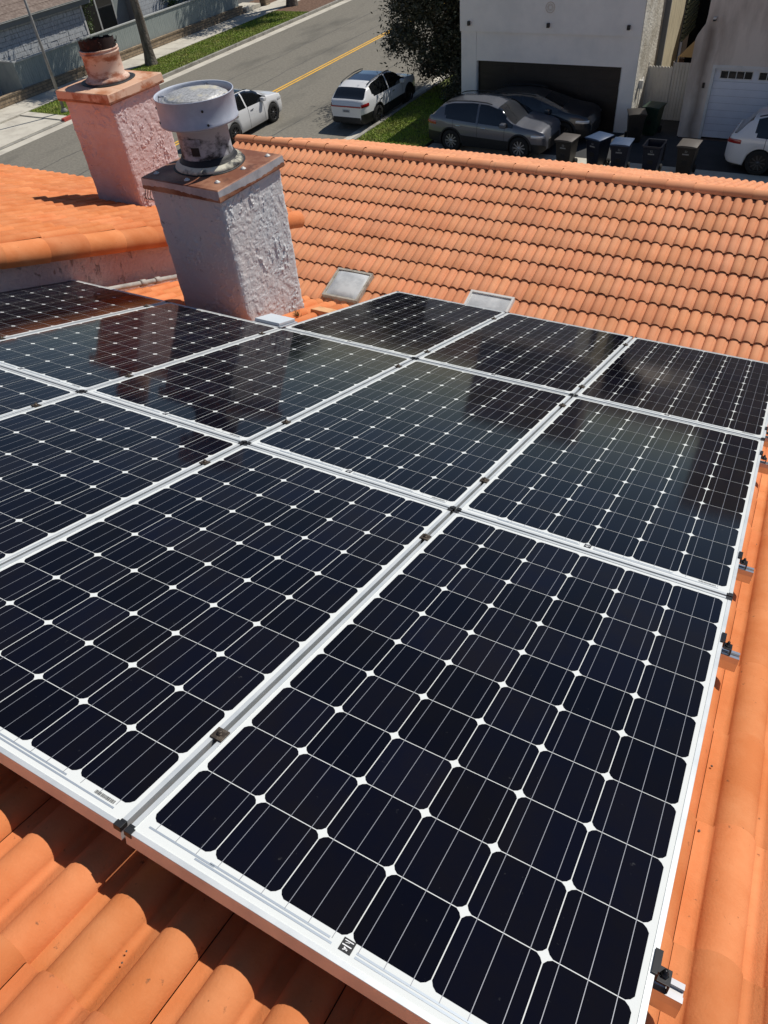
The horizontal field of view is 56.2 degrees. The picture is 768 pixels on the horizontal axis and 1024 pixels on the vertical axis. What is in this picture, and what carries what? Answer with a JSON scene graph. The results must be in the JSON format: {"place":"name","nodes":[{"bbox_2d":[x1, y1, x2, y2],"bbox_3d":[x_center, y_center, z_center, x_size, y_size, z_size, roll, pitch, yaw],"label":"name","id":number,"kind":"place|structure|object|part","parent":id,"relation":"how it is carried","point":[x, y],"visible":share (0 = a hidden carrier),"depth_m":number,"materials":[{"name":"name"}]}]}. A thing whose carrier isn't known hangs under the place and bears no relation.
{"place":"outdoors","nodes":[
{"label":"outdoors","id":0,"kind":"place"},
{"bbox_2d":[0,112,65,147],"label":"driveway","id":1,"kind":"structure","parent":0,"point":[23,125],"depth_m":33.23,"materials":[{"name":"concrete"}]},
{"bbox_2d":[0,0,299,123],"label":"pavement","id":2,"kind":"structure","parent":0,"point":[13,111],"depth_m":41.58,"materials":[{"name":"concrete"}]},
{"bbox_2d":[28,10,308,115],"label":"lawn","id":3,"kind":"structure","parent":0,"point":[56,113],"depth_m":41.07,"materials":[{"name":"plant"}]},
{"bbox_2d":[23,0,67,112],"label":"street lamp","id":4,"kind":"object","parent":3,"relation":"on","point":[63,109],"visible":0.91,"depth_m":32.46,"materials":[{"name":"grey metal"}]},
{"bbox_2d":[0,0,444,176],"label":"road","id":5,"kind":"structure","parent":0,"point":[306,96],"depth_m":36.36,"materials":[{"name":"grey asphalt"}]},
{"bbox_2d":[77,23,382,175],"bbox_3d":[-2.531,-25.727,39.627,0.312,0.001,41.535,18,50,23],"label":"tar seam","id":6,"kind":"object","parent":5,"relation":"on","point":[276,76],"visible":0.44,"depth_m":37.17,"materials":[{"name":"grey"}]},
{"bbox_2d":[228,88,281,143],"bbox_3d":[-6.178,-16.632,29.790,2.083,1.662,4.682,18,50,23],"label":"car","id":7,"kind":"object","parent":5,"relation":"on","point":[255,108],"visible":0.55,"depth_m":29.52,"materials":[{"name":"white paint"}]},
{"bbox_3d":[-5.684,-16.607,29.043,0.263,0.560,2.700,18,50,23],"label":"side window","id":8,"kind":"part","parent":7,"relation":"part of","materials":[{"name":"black glass"}]},
{"bbox_2d":[174,30,389,145],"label":"line","id":9,"kind":"object","parent":5,"relation":"on","point":[321,66],"visible":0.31,"depth_m":36.81,"materials":[{"name":"yellow paint"}]},
{"bbox_2d":[272,48,421,135],"bbox_3d":[5.768,-29.503,42.477,0.393,0.001,65.751,18,50,23],"label":"tar seam","id":10,"kind":"object","parent":5,"relation":"on","point":[317,109],"visible":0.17,"depth_m":30.72,"materials":[{"name":"grey"}]},
{"bbox_2d":[331,68,414,124],"bbox_3d":[-0.403,-17.576,30.084,2.083,1.662,4.682,18,50,23],"label":"parked car","id":11,"kind":"object","parent":5,"relation":"on","point":[364,97],"visible":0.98,"depth_m":28.94,"materials":[{"name":"white paint"}]},
{"bbox_3d":[-1.375,-16.652,28.591,1.417,0.317,0.450,18,50,23],"label":"rear window","id":12,"kind":"part","parent":11,"relation":"part of","materials":[{"name":"black glass"}]},
{"bbox_3d":[0.090,-17.551,29.337,0.263,0.560,2.700,18,50,23],"label":"side window","id":13,"kind":"part","parent":11,"relation":"part of","materials":[{"name":"black glass"}]},
{"bbox_2d":[239,2,260,11],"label":"steps","id":14,"kind":"structure","parent":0,"point":[247,7],"depth_m":47.94,"materials":[{"name":"concrete"}]},
{"bbox_2d":[243,0,276,13],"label":"yard","id":15,"kind":"structure","parent":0,"point":[258,1],"depth_m":49.72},
{"bbox_2d":[82,0,94,33],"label":"shrub","id":16,"kind":"object","parent":15,"relation":"on","point":[85,14],"visible":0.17,"depth_m":40.80,"materials":[{"name":"green plant"}]},
{"bbox_2d":[0,0,242,108],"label":"garden wall","id":17,"kind":"structure","parent":15,"relation":"on","point":[25,78],"depth_m":39.81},
{"bbox_2d":[0,0,252,95],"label":"house","id":18,"kind":"structure","parent":15,"relation":"on","point":[58,22],"depth_m":38.27,"materials":[{"name":"white"}]},
{"bbox_2d":[93,0,103,29],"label":"window","id":19,"kind":"structure","parent":18,"relation":"in","point":[93,0],"depth_m":41.30,"materials":[{"name":"grey metal"}]},
{"bbox_2d":[111,0,118,24],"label":"window","id":20,"kind":"structure","parent":18,"relation":"in","point":[111,0],"depth_m":42.15,"materials":[{"name":"grey metal"}]},
{"bbox_2d":[161,0,187,6],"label":"shrub","id":21,"kind":"object","parent":15,"relation":"on","point":[171,2],"visible":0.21,"depth_m":44.03,"materials":[{"name":"green plant"}]},
{"bbox_2d":[259,0,269,5],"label":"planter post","id":22,"kind":"object","parent":15,"relation":"on","point":[264,2],"visible":1,"depth_m":48.51,"materials":[{"name":"beige concrete"}]},
{"bbox_2d":[311,306,335,315],"bbox_3d":[-0.419,-1.615,5.874,0.320,0.108,0.176,18,50,23],"label":"broken tile","id":23,"kind":"object","parent":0,"point":[319,310],"visible":0.31,"depth_m":5.85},
{"bbox_2d":[36,59,727,146],"bbox_3d":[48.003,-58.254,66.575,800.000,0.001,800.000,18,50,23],"label":"ground","id":24,"kind":"structure","parent":0,"point":[702,138],"depth_m":25.71,"materials":[{"name":"grey concrete"}]},
{"bbox_2d":[0,121,63,149],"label":"kerb","id":25,"kind":"structure","parent":24,"relation":"on","point":[29,136],"depth_m":32.19,"materials":[{"name":"concrete"}]},
{"bbox_2d":[61,115,70,121],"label":"kerb","id":26,"kind":"structure","parent":24,"relation":"on","point":[66,118],"depth_m":33.38,"materials":[{"name":"red paint"}]},
{"bbox_2d":[130,0,157,65],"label":"street tree","id":27,"kind":"object","parent":24,"relation":"on","point":[150,59],"visible":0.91,"depth_m":38.41,"materials":[{"name":"brown plant"}]},
{"bbox_2d":[0,0,350,154],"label":"gutter","id":28,"kind":"object","parent":24,"relation":"on","point":[42,134],"depth_m":39.12,"materials":[{"name":"concrete"}]},
{"bbox_2d":[162,0,343,78],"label":"kerb","id":29,"kind":"structure","parent":24,"relation":"on","point":[205,58],"depth_m":41.73,"materials":[{"name":"concrete"}]},
{"bbox_2d":[275,0,334,11],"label":"soil","id":30,"kind":"structure","parent":24,"relation":"on","point":[306,5],"depth_m":47.47,"materials":[{"name":"brown soil"}]},
{"bbox_2d":[286,0,297,6],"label":"street tree","id":31,"kind":"object","parent":30,"relation":"on","point":[290,3],"visible":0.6,"depth_m":47.61,"materials":[{"name":"brown plant"}]},
{"bbox_2d":[0,34,767,1023],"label":"house","id":32,"kind":"structure","parent":24,"relation":"on","point":[210,218],"depth_m":1.74,"materials":[{"name":"tile"}]},
{"bbox_2d":[108,274,176,289],"bbox_3d":[-2.703,-1.428,5.085,0.110,1.384,4.045,18,50,23],"label":"conduit","id":33,"kind":"object","parent":32,"relation":"attached to","point":[145,282],"visible":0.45,"depth_m":6.15,"materials":[{"name":"grey plastic"}]},
{"bbox_2d":[254,313,297,327],"bbox_3d":[-0.840,-1.354,5.291,0.310,0.154,0.358,18,50,23],"label":"junction box","id":34,"kind":"object","parent":32,"relation":"on","point":[275,320],"visible":0.44,"depth_m":5.27,"materials":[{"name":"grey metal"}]},
{"bbox_2d":[0,336,753,583],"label":"mounting rail","id":35,"kind":"object","parent":32,"relation":"attached to","point":[745,572],"visible":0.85,"depth_m":2.62,"materials":[{"name":"silver metal"}]},
{"bbox_2d":[0,280,167,337],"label":"solar panel","id":36,"kind":"object","parent":35,"relation":"on","point":[34,309],"visible":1,"depth_m":4.98,"materials":[{"name":"black glass"}]},
{"bbox_2d":[0,302,280,391],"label":"solar panel","id":37,"kind":"object","parent":35,"relation":"on","point":[81,356],"visible":0.97,"depth_m":4.29,"materials":[{"name":"black glass"}]},
{"bbox_2d":[456,396,764,597],"bbox_3d":[1.113,-0.172,3.237,1.002,0.042,1.667,18,31,23],"label":"solar panel","id":38,"kind":"object","parent":35,"relation":"attached to","point":[670,498],"visible":0.97,"depth_m":3.02,"materials":[{"name":"black glass"}]},
{"bbox_2d":[31,403,739,671],"bbox_3d":[-1.109,-0.248,3.158,4.982,0.200,0.060,18,31,23],"label":"mounting rail","id":39,"kind":"object","parent":32,"relation":"attached to","point":[729,659],"visible":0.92,"depth_m":2.18,"materials":[{"name":"silver metal"}]},
{"bbox_2d":[0,367,79,417],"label":"solar panel","id":40,"kind":"object","parent":39,"relation":"attached to","point":[19,392],"visible":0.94,"depth_m":3.51,"materials":[{"name":"black glass"}]},
{"bbox_2d":[0,392,242,565],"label":"solar panel","id":41,"kind":"object","parent":39,"relation":"on","point":[71,462],"visible":1,"depth_m":2.91,"materials":[{"name":"black glass"}]},
{"bbox_2d":[210,727,685,1018],"bbox_3d":[-1.641,0.184,2.286,4.982,0.200,0.060,18,31,23],"label":"mounting rail","id":42,"kind":"object","parent":32,"relation":"attached to","point":[667,992],"visible":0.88,"depth_m":1.30,"materials":[{"name":"silver metal"}]},
{"bbox_2d":[0,443,452,839],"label":"solar panel","id":43,"kind":"object","parent":42,"relation":"attached to","point":[152,641],"visible":1,"depth_m":2.09,"materials":[{"name":"black glass"}]},
{"bbox_2d":[123,510,732,1023],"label":"solar panel","id":44,"kind":"object","parent":42,"relation":"attached to","point":[445,772],"visible":1,"depth_m":1.60,"materials":[{"name":"glass"}]},
{"bbox_2d":[144,304,767,473],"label":"mounting rail","id":45,"kind":"object","parent":32,"relation":"attached to","point":[763,467],"visible":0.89,"depth_m":3.53,"materials":[{"name":"silver metal"}]},
{"bbox_2d":[83,328,413,443],"bbox_3d":[-0.654,-0.759,4.024,1.002,0.043,1.667,18,31,23],"label":"solar panel","id":46,"kind":"object","parent":45,"relation":"on","point":[248,390],"visible":1,"depth_m":3.85,"materials":[{"name":"black glass"}]},
{"bbox_2d":[246,359,571,513],"bbox_3d":[0.230,-0.465,3.630,1.002,0.042,1.667,18,31,23],"label":"solar panel","id":47,"kind":"object","parent":45,"relation":"attached to","point":[443,436],"visible":0.99,"depth_m":3.44,"materials":[{"name":"black glass"}]},
{"bbox_2d":[424,350,767,446],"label":"mounting rail","id":48,"kind":"object","parent":32,"relation":"attached to","point":[581,386],"visible":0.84,"depth_m":3.85,"materials":[{"name":"silver metal"}]},
{"bbox_2d":[283,291,506,358],"bbox_3d":[0.149,-1.413,5.340,1.002,0.042,1.667,18,31,23],"label":"solar panel","id":49,"kind":"object","parent":48,"relation":"on","point":[409,325],"visible":1,"depth_m":5.20,"materials":[{"name":"black glass"}]},
{"bbox_2d":[574,337,767,439],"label":"solar panel","id":50,"kind":"object","parent":48,"relation":"on","point":[723,392],"visible":0.98,"depth_m":4.39,"materials":[{"name":"black glass"}]},
{"bbox_2d":[344,74,447,139],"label":"gutter","id":51,"kind":"object","parent":24,"relation":"on","point":[364,127],"depth_m":30.53,"materials":[{"name":"concrete"}]},
{"bbox_2d":[352,74,449,139],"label":"kerb","id":52,"kind":"structure","parent":24,"relation":"on","point":[393,112],"depth_m":30.17,"materials":[{"name":"concrete"}]},
{"bbox_2d":[460,0,699,132],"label":"garage building","id":53,"kind":"structure","parent":24,"relation":"on","point":[597,52],"depth_m":25.98,"materials":[{"name":"white paint"}]},
{"bbox_2d":[478,60,621,130],"bbox_3d":[6.091,-15.731,27.099,5.544,2.098,0.054,18,50,23],"label":"garage door","id":54,"kind":"structure","parent":53,"relation":"in","point":[599,85],"depth_m":26.54,"materials":[{"name":"black"}]},
{"bbox_2d":[677,0,767,138],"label":"garage building","id":55,"kind":"structure","parent":24,"relation":"on","point":[726,92],"depth_m":23.97,"materials":[{"name":"beige paint"}]},
{"bbox_2d":[701,68,767,138],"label":"garage door","id":56,"kind":"structure","parent":55,"relation":"in","point":[736,94],"depth_m":24.42,"materials":[{"name":"grey metal"}]},
{"bbox_2d":[355,78,450,146],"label":"lawn","id":57,"kind":"structure","parent":0,"point":[430,103],"depth_m":29.04,"materials":[{"name":"plant"}]},
{"bbox_2d":[371,0,460,90],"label":"olive tree","id":58,"kind":"object","parent":57,"relation":"on","point":[438,50],"visible":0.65,"depth_m":29.79,"materials":[{"name":"green plant"}]},
{"bbox_2d":[438,42,460,102],"bbox_3d":[3.391,-18.310,30.295,3.090,2.547,2.985,-19,46,-12],"label":"shrub","id":59,"kind":"object","parent":57,"relation":"on","point":[454,82],"visible":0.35,"depth_m":29.77,"materials":[{"name":"green plant"}]},
{"bbox_2d":[232,134,767,362],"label":"roof","id":60,"kind":"structure","parent":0,"point":[679,259],"depth_m":10.48,"materials":[{"name":"tile"}]},
{"bbox_2d":[322,267,373,303],"bbox_3d":[-0.537,-3.398,10.844,0.610,0.291,0.569,18,50,23],"label":"skylight","id":61,"kind":"object","parent":60,"relation":"on","point":[347,285],"visible":0.98,"depth_m":10.76,"materials":[{"name":"plastic"}]},
{"bbox_2d":[464,289,514,311],"bbox_3d":[1.405,-2.776,9.991,0.650,0.304,0.607,18,50,23],"label":"skylight","id":62,"kind":"object","parent":60,"relation":"on","point":[493,301],"visible":0.46,"depth_m":10.01,"materials":[{"name":"white paint"}]},
{"bbox_2d":[428,143,767,183],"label":"concrete apron","id":63,"kind":"object","parent":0,"point":[741,177],"visible":0.2,"depth_m":24.14,"materials":[{"name":"grey concrete"}]},
{"bbox_2d":[554,133,580,162],"bbox_3d":[6.165,-12.174,24.298,0.620,1.006,0.771,23,52,27],"label":"wheelie bin","id":64,"kind":"object","parent":63,"relation":"on","point":[566,145],"visible":0.93,"depth_m":24.01,"materials":[{"name":"grey plastic"}]},
{"bbox_2d":[585,131,613,165],"bbox_3d":[7.185,-12.133,24.142,0.771,1.006,0.620,-32,50,-24],"label":"wheelie bin","id":65,"kind":"object","parent":63,"relation":"on","point":[598,143],"visible":1,"depth_m":23.91,"materials":[{"name":"blue plastic"}]},
{"bbox_2d":[610,137,634,167],"bbox_3d":[7.770,-11.698,23.639,0.620,1.006,0.771,17,49,22],"label":"wheelie bin","id":66,"kind":"object","parent":63,"relation":"on","point":[620,149],"visible":0.97,"depth_m":23.33,"materials":[{"name":"blue plastic"}]},
{"bbox_2d":[642,138,666,171],"bbox_3d":[8.723,-11.493,23.362,0.600,0.956,0.790,18,50,23],"label":"wheelie bin","id":67,"kind":"object","parent":63,"relation":"on","point":[653,153],"visible":0.98,"depth_m":23.17,"materials":[{"name":"black plastic"}]},
{"bbox_2d":[675,138,702,174],"bbox_3d":[9.719,-11.358,23.078,0.620,1.006,0.771,20,51,24],"label":"wheelie bin","id":68,"kind":"object","parent":63,"relation":"on","point":[688,150],"visible":1,"depth_m":22.81,"materials":[{"name":"brown plastic"}]},
{"bbox_2d":[433,73,767,175],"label":"driveway","id":69,"kind":"structure","parent":0,"point":[710,156],"depth_m":24.96,"materials":[{"name":"concrete"}]},
{"bbox_2d":[428,90,560,157],"bbox_3d":[3.960,-14.071,26.005,4.682,1.702,2.083,21,51,25],"label":"parked car","id":70,"kind":"object","parent":69,"relation":"on","point":[510,125],"visible":0.98,"depth_m":25.40,"materials":[{"name":"grey paint"}]},
{"bbox_3d":[3.354,-14.018,25.355,2.700,0.600,0.275,21,51,25],"label":"side window","id":71,"kind":"part","parent":70,"relation":"part of","materials":[{"name":"black glass"}]},
{"bbox_2d":[487,84,600,138],"bbox_3d":[5.601,-14.828,26.687,4.682,1.542,1.917,19,50,24],"label":"parked car","id":72,"kind":"object","parent":69,"relation":"on","point":[582,118],"visible":0.54,"depth_m":25.81,"materials":[{"name":"black paint"}]},
{"bbox_3d":[5.026,-14.780,26.038,2.700,0.440,0.194,19,50,24],"label":"side window","id":73,"kind":"part","parent":72,"relation":"part of","materials":[{"name":"black glass"}]},
{"bbox_2d":[624,108,646,141],"bbox_3d":[8.913,-13.717,25.536,0.620,1.006,0.771,3,46,9],"label":"wheelie bin","id":74,"kind":"object","parent":69,"relation":"on","point":[636,120],"visible":0.93,"depth_m":25.25,"materials":[{"name":"brown plastic"}]},
{"bbox_2d":[642,101,666,135],"bbox_3d":[9.659,-14.155,25.890,0.620,1.006,0.771,25,53,28],"label":"wheelie bin","id":75,"kind":"object","parent":69,"relation":"on","point":[652,126],"visible":0.99,"depth_m":25.66,"materials":[{"name":"green plastic"}]},
{"bbox_2d":[642,62,690,120],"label":"gate","id":76,"kind":"structure","parent":69,"relation":"on","point":[660,86],"depth_m":26.46,"materials":[{"name":"grey wood"}]},
{"bbox_2d":[669,41,694,105],"bbox_3d":[11.055,-16.061,26.520,0.650,2.650,0.080,18,50,23],"label":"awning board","id":77,"kind":"object","parent":69,"relation":"on","point":[688,52],"visible":0.28,"depth_m":25.96,"materials":[{"name":"brown wood"}]},
{"bbox_2d":[684,0,710,68],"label":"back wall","id":78,"kind":"structure","parent":69,"relation":"on","point":[703,12],"depth_m":30.02,"materials":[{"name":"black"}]},
{"bbox_2d":[724,106,767,175],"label":"parked car","id":79,"kind":"object","parent":69,"relation":"on","point":[747,146],"visible":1,"depth_m":22.56,"materials":[{"name":"white paint"}]},
{"bbox_3d":[11.558,-12.444,22.775,0.450,0.431,1.407,20,51,24],"label":"rear window","id":80,"kind":"part","parent":79,"relation":"part of","materials":[{"name":"grey glass"}]},
{"bbox_3d":[12.669,-11.440,21.654,2.700,0.680,0.276,20,51,24],"label":"side window","id":81,"kind":"part","parent":79,"relation":"part of","materials":[{"name":"black glass"}]},
{"bbox_2d":[679,35,688,58],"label":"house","id":82,"kind":"structure","parent":0,"point":[684,44],"depth_m":32.31,"materials":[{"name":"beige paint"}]},
{"bbox_3d":[1.293,-1.266,5.392,3.112,0.200,0.060,18,31,23],"label":"mounting rail","id":83,"kind":"object","parent":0,"visible":0},
{"bbox_2d":[416,312,632,396],"bbox_3d":[1.033,-1.120,4.946,1.002,0.042,1.667,18,31,23],"label":"solar panel","id":84,"kind":"object","parent":83,"relation":"attached to","point":[564,358],"visible":0.98,"depth_m":4.80,"materials":[{"name":"black glass"}]}
]}

